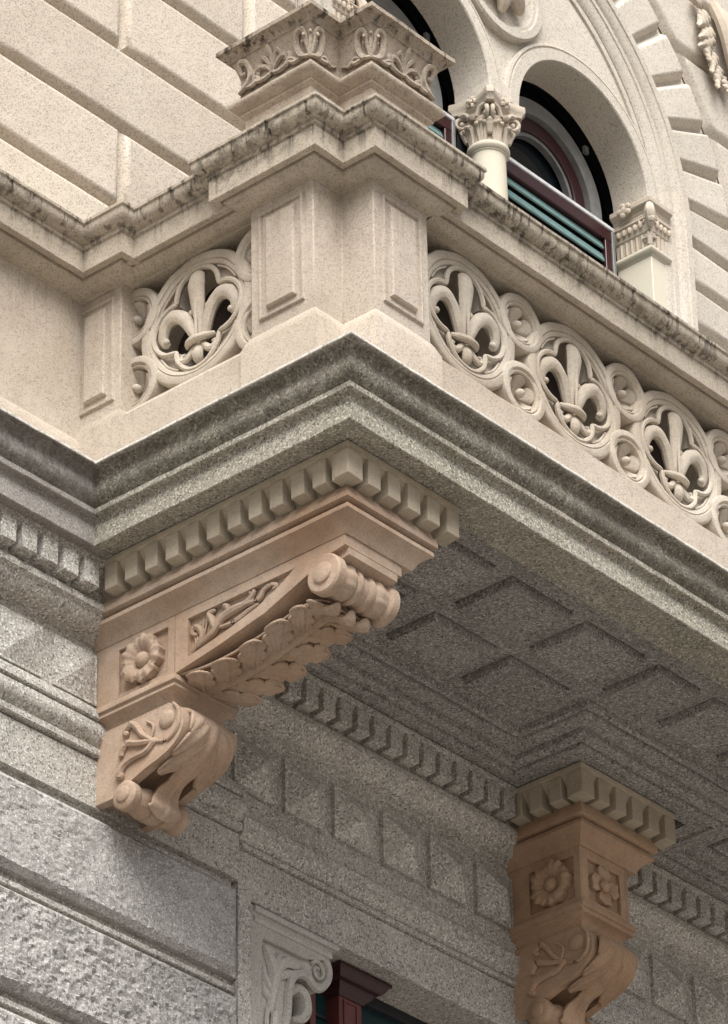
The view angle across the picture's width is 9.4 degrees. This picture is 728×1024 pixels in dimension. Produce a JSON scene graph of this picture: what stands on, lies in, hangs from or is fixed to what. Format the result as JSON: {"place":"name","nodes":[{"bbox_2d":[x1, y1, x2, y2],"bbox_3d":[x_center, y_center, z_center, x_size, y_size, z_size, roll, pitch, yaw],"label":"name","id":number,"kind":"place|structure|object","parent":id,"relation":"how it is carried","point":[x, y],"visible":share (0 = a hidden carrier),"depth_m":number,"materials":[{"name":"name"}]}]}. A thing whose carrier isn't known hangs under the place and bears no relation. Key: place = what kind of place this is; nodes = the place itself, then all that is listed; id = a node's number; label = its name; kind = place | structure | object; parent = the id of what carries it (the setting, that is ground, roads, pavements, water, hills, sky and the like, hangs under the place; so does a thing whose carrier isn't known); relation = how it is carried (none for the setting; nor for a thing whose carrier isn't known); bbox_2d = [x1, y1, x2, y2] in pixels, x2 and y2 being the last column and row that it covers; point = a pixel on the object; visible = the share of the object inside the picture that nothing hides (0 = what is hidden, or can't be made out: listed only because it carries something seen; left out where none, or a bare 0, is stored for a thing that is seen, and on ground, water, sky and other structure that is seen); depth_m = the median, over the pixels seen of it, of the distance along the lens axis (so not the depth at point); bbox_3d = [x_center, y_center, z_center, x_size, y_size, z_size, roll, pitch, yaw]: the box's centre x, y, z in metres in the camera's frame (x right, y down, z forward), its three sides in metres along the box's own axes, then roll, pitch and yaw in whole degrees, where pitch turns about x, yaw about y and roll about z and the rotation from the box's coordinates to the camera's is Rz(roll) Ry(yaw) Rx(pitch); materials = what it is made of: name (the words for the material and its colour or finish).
{"place":"outdoors","nodes":[
{"label":"outdoors","id":0,"kind":"place"},
{"label":"ground","id":1,"kind":"structure","parent":0,"visible":0},
{"bbox_2d":[0,767,236,1023],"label":"base wall","id":2,"kind":"structure","parent":1,"relation":"on","point":[103,921],"depth_m":17.34,"materials":[{"name":"grey stone"}]},
{"bbox_2d":[231,893,339,1023],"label":"door surround","id":3,"kind":"object","parent":2,"relation":"attached to","point":[283,965],"visible":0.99,"depth_m":18.12,"materials":[{"name":"grey stone"}]},
{"bbox_2d":[291,960,426,1023],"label":"door frame","id":4,"kind":"object","parent":3,"relation":"attached to","point":[349,994],"visible":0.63,"depth_m":18.69,"materials":[{"name":"red wood"}]},
{"bbox_2d":[0,407,727,1023],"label":"wall entablature","id":5,"kind":"structure","parent":2,"relation":"on","point":[370,839],"depth_m":18.71,"materials":[{"name":"stone"}]},
{"bbox_2d":[0,168,158,451],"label":"wall parapet","id":6,"kind":"structure","parent":5,"relation":"on","point":[60,267],"depth_m":18.33,"materials":[{"name":"stone"}]},
{"bbox_2d":[0,0,295,219],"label":"facade wall","id":7,"kind":"structure","parent":5,"relation":"on","point":[104,104],"depth_m":19.64,"materials":[{"name":"beige stone"}]},
{"bbox_2d":[93,440,460,836],"bbox_3d":[-0.392,0.556,17.585,1.492,1.181,0.681,-26,-40,33],"label":"console bracket","id":8,"kind":"object","parent":5,"relation":"attached to","point":[215,615],"visible":0.99,"depth_m":17.49,"materials":[{"name":"yellow stone"}]},
{"bbox_2d":[94,330,727,904],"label":"balcony","id":9,"kind":"structure","parent":5,"relation":"on","point":[552,616],"depth_m":18.39,"materials":[{"name":"grey stone"}]},
{"bbox_2d":[75,286,142,460],"bbox_3d":[-1.060,-0.468,18.440,0.451,1.000,0.326,-26,-40,33],"label":"wall pilaster","id":10,"kind":"object","parent":9,"relation":"on","point":[109,395],"depth_m":18.30,"materials":[{"name":"stone"}]},
{"bbox_2d":[122,173,252,446],"bbox_3d":[-0.671,-0.758,18.154,0.986,1.170,0.422,-26,-40,33],"label":"balustrade","id":11,"kind":"object","parent":9,"relation":"on","point":[191,338],"visible":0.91,"depth_m":18.21,"materials":[{"name":"stone"}]},
{"bbox_2d":[188,91,486,387],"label":"corner pier","id":12,"kind":"structure","parent":9,"relation":"on","point":[346,203],"depth_m":17.87,"materials":[{"name":"stone"}]},
{"bbox_2d":[216,0,454,128],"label":"carved pedestal","id":13,"kind":"object","parent":12,"relation":"on","point":[311,46],"visible":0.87,"depth_m":18.31,"materials":[{"name":"stone"}]},
{"bbox_2d":[296,0,727,350],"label":"window wall","id":14,"kind":"structure","parent":9,"relation":"on","point":[665,34],"depth_m":23.69,"materials":[{"name":"stone"}]},
{"bbox_2d":[354,0,467,153],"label":"window frame","id":15,"kind":"object","parent":14,"relation":"attached to","point":[407,13],"visible":0.1,"depth_m":22.32,"materials":[{"name":"black paint"}]},
{"bbox_2d":[298,0,698,330],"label":"arched window","id":16,"kind":"structure","parent":14,"relation":"attached to","point":[583,63],"depth_m":23.06,"materials":[{"name":"stone"}]},
{"bbox_2d":[331,0,366,18],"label":"window pilaster","id":17,"kind":"object","parent":16,"relation":"attached to","point":[342,8],"depth_m":21.36,"materials":[{"name":"yellow stone"}]},
{"bbox_2d":[448,85,524,199],"bbox_3d":[0.637,-0.947,21.635,0.299,2.561,0.299,-26,-40,33],"label":"window column","id":18,"kind":"structure","parent":16,"relation":"attached to","point":[488,119],"depth_m":22.14,"materials":[{"name":"yellow stone"}]},
{"bbox_2d":[609,195,672,308],"bbox_3d":[1.471,0.014,22.070,0.295,3.772,0.230,-26,-40,33],"label":"window pilaster","id":19,"kind":"object","parent":16,"relation":"attached to","point":[638,224],"depth_m":22.92,"materials":[{"name":"yellow stone"}]},
{"bbox_2d":[446,80,617,275],"bbox_3d":[0.900,-0.785,22.264,0.252,3.550,1.320,-26,-40,33],"label":"window frame","id":20,"kind":"object","parent":14,"relation":"attached to","point":[557,183],"visible":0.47,"depth_m":22.98,"materials":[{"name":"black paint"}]},
{"bbox_2d":[691,0,727,95],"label":"carved ornament","id":21,"kind":"object","parent":14,"relation":"attached to","point":[707,37],"visible":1,"depth_m":24.13,"materials":[{"name":"stone"}]},
{"bbox_2d":[426,182,727,568],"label":"balustrade","id":22,"kind":"object","parent":9,"relation":"on","point":[553,345],"visible":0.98,"depth_m":18.69,"materials":[{"name":"stone"}]},
{"bbox_2d":[506,761,675,1023],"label":"console bracket","id":23,"kind":"object","parent":5,"relation":"attached to","point":[590,839],"visible":1,"depth_m":19.42,"materials":[{"name":"yellow stone"}]}
]}

